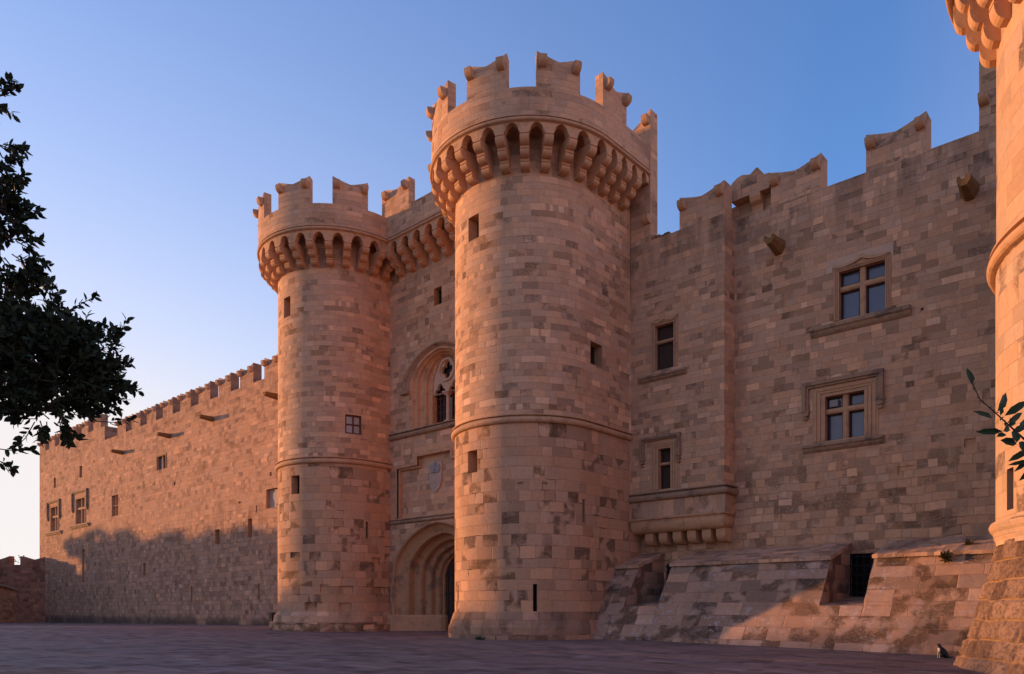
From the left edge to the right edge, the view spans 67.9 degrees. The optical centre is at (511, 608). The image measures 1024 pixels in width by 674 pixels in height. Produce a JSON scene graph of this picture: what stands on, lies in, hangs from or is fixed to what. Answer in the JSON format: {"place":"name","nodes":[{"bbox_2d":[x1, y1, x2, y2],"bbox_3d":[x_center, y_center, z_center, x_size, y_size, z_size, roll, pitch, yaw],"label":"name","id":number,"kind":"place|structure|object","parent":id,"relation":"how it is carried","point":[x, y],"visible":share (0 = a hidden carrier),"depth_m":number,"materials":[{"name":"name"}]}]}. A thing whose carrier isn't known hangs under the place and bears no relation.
{"place":"outdoors","nodes":[
{"label":"outdoors","id":0,"kind":"place"},
{"bbox_2d":[0,0,978,564],"label":"sky","id":1,"kind":"structure","parent":0,"point":[154,131],"materials":[{"name":"blue"}]},
{"bbox_2d":[0,623,988,673],"bbox_3d":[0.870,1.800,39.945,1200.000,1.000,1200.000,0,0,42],"label":"plaza ground","id":2,"kind":"structure","parent":0,"point":[72,648],"depth_m":24.96,"materials":[{"name":"grey stone"}]},
{"bbox_2d":[0,556,44,622],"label":"wall","id":3,"kind":"structure","parent":2,"relation":"on","point":[22,592],"depth_m":95.40,"materials":[{"name":"stone"}]},
{"bbox_2d":[0,71,143,476],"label":"evergreen tree","id":4,"kind":"object","parent":2,"relation":"on","point":[61,349],"visible":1,"depth_m":8.97,"materials":[{"name":"green plant"}]},
{"bbox_2d":[37,354,277,624],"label":"palace wall","id":5,"kind":"structure","parent":2,"relation":"on","point":[165,512],"depth_m":71.38,"materials":[{"name":"stone"}]},
{"bbox_2d":[45,498,61,536],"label":"window","id":6,"kind":"structure","parent":5,"relation":"in","point":[54,509],"depth_m":93.85,"materials":[{"name":"stone"}]},
{"bbox_2d":[69,488,89,529],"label":"window","id":7,"kind":"structure","parent":5,"relation":"in","point":[81,502],"depth_m":87.37,"materials":[{"name":"stone"}]},
{"bbox_2d":[112,494,117,515],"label":"window","id":8,"kind":"structure","parent":5,"relation":"in","point":[115,497],"depth_m":81.14,"materials":[{"name":"stone"}]},
{"bbox_2d":[156,452,166,470],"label":"window","id":9,"kind":"structure","parent":5,"relation":"in","point":[161,459],"depth_m":73.14,"materials":[{"name":"stone"}]},
{"bbox_2d":[253,176,397,631],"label":"round tower","id":10,"kind":"structure","parent":2,"relation":"on","point":[325,269],"depth_m":47.78,"materials":[{"name":"stone"}]},
{"bbox_2d":[268,612,276,623],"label":"blackened stone","id":11,"kind":"object","parent":10,"relation":"on","point":[271,616],"visible":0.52,"depth_m":51.52,"materials":[{"name":"black stone"}]},
{"bbox_2d":[284,296,289,317],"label":"square window","id":12,"kind":"structure","parent":10,"relation":"in","point":[286,300],"depth_m":48.87,"materials":[{"name":"stone"}]},
{"bbox_2d":[291,475,298,493],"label":"square window","id":13,"kind":"structure","parent":10,"relation":"in","point":[294,479],"depth_m":48.36,"materials":[{"name":"stone"}]},
{"bbox_2d":[345,414,361,434],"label":"casement window","id":14,"kind":"structure","parent":10,"relation":"in","point":[353,423],"depth_m":48.04,"materials":[{"name":"glass"}]},
{"bbox_2d":[381,164,454,630],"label":"gate wall","id":15,"kind":"structure","parent":2,"relation":"on","point":[420,234],"depth_m":48.09,"materials":[{"name":"stone"}]},
{"bbox_2d":[412,348,454,428],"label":"traceried window","id":16,"kind":"structure","parent":15,"relation":"in","point":[433,383],"depth_m":47.99,"materials":[{"name":"stone"}]},
{"bbox_2d":[434,286,441,305],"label":"square window","id":17,"kind":"structure","parent":15,"relation":"in","point":[437,291],"depth_m":47.16,"materials":[{"name":"stone"}]},
{"bbox_2d":[446,558,454,627],"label":"door","id":18,"kind":"structure","parent":15,"relation":"in","point":[450,576],"depth_m":49.44,"materials":[{"name":"wood"}]},
{"bbox_2d":[426,51,657,639],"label":"round tower","id":19,"kind":"structure","parent":2,"relation":"on","point":[544,190],"depth_m":36.58,"materials":[{"name":"stone"}]},
{"bbox_2d":[468,450,476,473],"bbox_3d":[-1.755,-7.200,37.504,0.699,1.100,0.599,0,0,42],"label":"square window","id":20,"kind":"structure","parent":19,"relation":"in","point":[472,455],"depth_m":37.73,"materials":[{"name":"stone"}]},
{"bbox_2d":[468,213,478,241],"bbox_3d":[-1.706,-18.670,37.486,0.776,1.160,0.598,0,0,42],"label":"square window","id":21,"kind":"structure","parent":19,"relation":"in","point":[473,222],"depth_m":37.68,"materials":[{"name":"stone"}]},
{"bbox_2d":[590,341,601,367],"bbox_3d":[4.023,-12.660,38.067,0.500,1.120,1.010,0,0,42],"label":"square window","id":22,"kind":"structure","parent":19,"relation":"in","point":[595,349],"depth_m":38.43,"materials":[{"name":"stone"}]},
{"bbox_2d":[593,535,994,655],"bbox_3d":[11.962,-0.460,32.910,19.100,4.920,5.405,0,0,42],"label":"battered footing","id":23,"kind":"object","parent":2,"relation":"on","point":[920,597],"visible":0.81,"depth_m":31.88,"materials":[{"name":"beige stone"}]},
{"bbox_2d":[642,59,995,596],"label":"palace wall","id":24,"kind":"structure","parent":23,"relation":"on","point":[864,321],"depth_m":33.18,"materials":[{"name":"stone"}]},
{"bbox_2d":[628,180,738,546],"bbox_3d":[8.856,-11.960,38.849,5.534,17.340,2.237,0,0,42],"label":"projecting bay","id":25,"kind":"object","parent":24,"relation":"attached to","point":[684,491],"visible":1,"depth_m":37.95,"materials":[{"name":"stone"}]},
{"bbox_2d":[639,432,681,489],"bbox_3d":[7.665,-7.466,38.965,2.395,2.732,0.540,0,0,42],"label":"window","id":26,"kind":"structure","parent":25,"relation":"in","point":[665,457],"depth_m":38.99,"materials":[{"name":"stone"}]},
{"bbox_2d":[637,315,686,384],"bbox_3d":[7.723,-13.220,38.872,2.760,3.040,0.560,0,0,42],"label":"window","id":27,"kind":"structure","parent":25,"relation":"in","point":[664,334],"depth_m":38.98,"materials":[{"name":"stone"}]},
{"bbox_2d":[731,167,770,221],"bbox_3d":[11.655,-20.115,37.544,2.740,2.230,1.230,0,0,42],"label":"guard box","id":28,"kind":"object","parent":24,"relation":"attached to","point":[751,193],"visible":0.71,"depth_m":36.91,"materials":[{"name":"stone"}]},
{"bbox_2d":[801,368,884,453],"bbox_3d":[14.806,-8.731,34.012,3.605,3.222,0.620,0,0,42],"label":"window","id":29,"kind":"structure","parent":24,"relation":"in","point":[847,410],"depth_m":33.95,"materials":[{"name":"stone"}]},
{"bbox_2d":[810,241,911,338],"bbox_3d":[15.339,-14.040,33.505,4.180,3.360,0.580,0,0,42],"label":"window","id":30,"kind":"structure","parent":24,"relation":"in","point":[864,287],"depth_m":33.47,"materials":[{"name":"stone"}]},
{"bbox_2d":[938,550,952,562],"bbox_3d":[16.461,-1.912,28.756,0.635,0.710,0.486,0,0,22],"label":"weed","id":31,"kind":"object","parent":23,"relation":"on","point":[946,557],"visible":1,"depth_m":28.79,"materials":[{"name":"green plant"}]},
{"bbox_2d":[963,538,976,544],"bbox_3d":[17.588,-2.494,29.214,0.527,0.530,0.357,0,0,31],"label":"weed","id":32,"kind":"object","parent":23,"relation":"on","point":[967,542],"visible":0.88,"depth_m":29.21,"materials":[{"name":"green plant"}]},
{"bbox_2d":[936,643,952,657],"bbox_3d":[14.572,1.420,25.587,0.534,0.497,0.280,0,0,16],"label":"cat","id":33,"kind":"object","parent":2,"relation":"on","point":[942,652],"visible":1,"depth_m":25.53},
{"bbox_2d":[945,0,1023,673],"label":"round tower","id":34,"kind":"structure","parent":2,"relation":"on","point":[993,32],"depth_m":20.80,"materials":[{"name":"stone"}]},
{"bbox_2d":[966,368,1023,480],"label":"branch","id":35,"kind":"object","parent":2,"relation":"on","point":[1014,409],"visible":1,"depth_m":5.45,"materials":[{"name":"green plant"}]}
]}

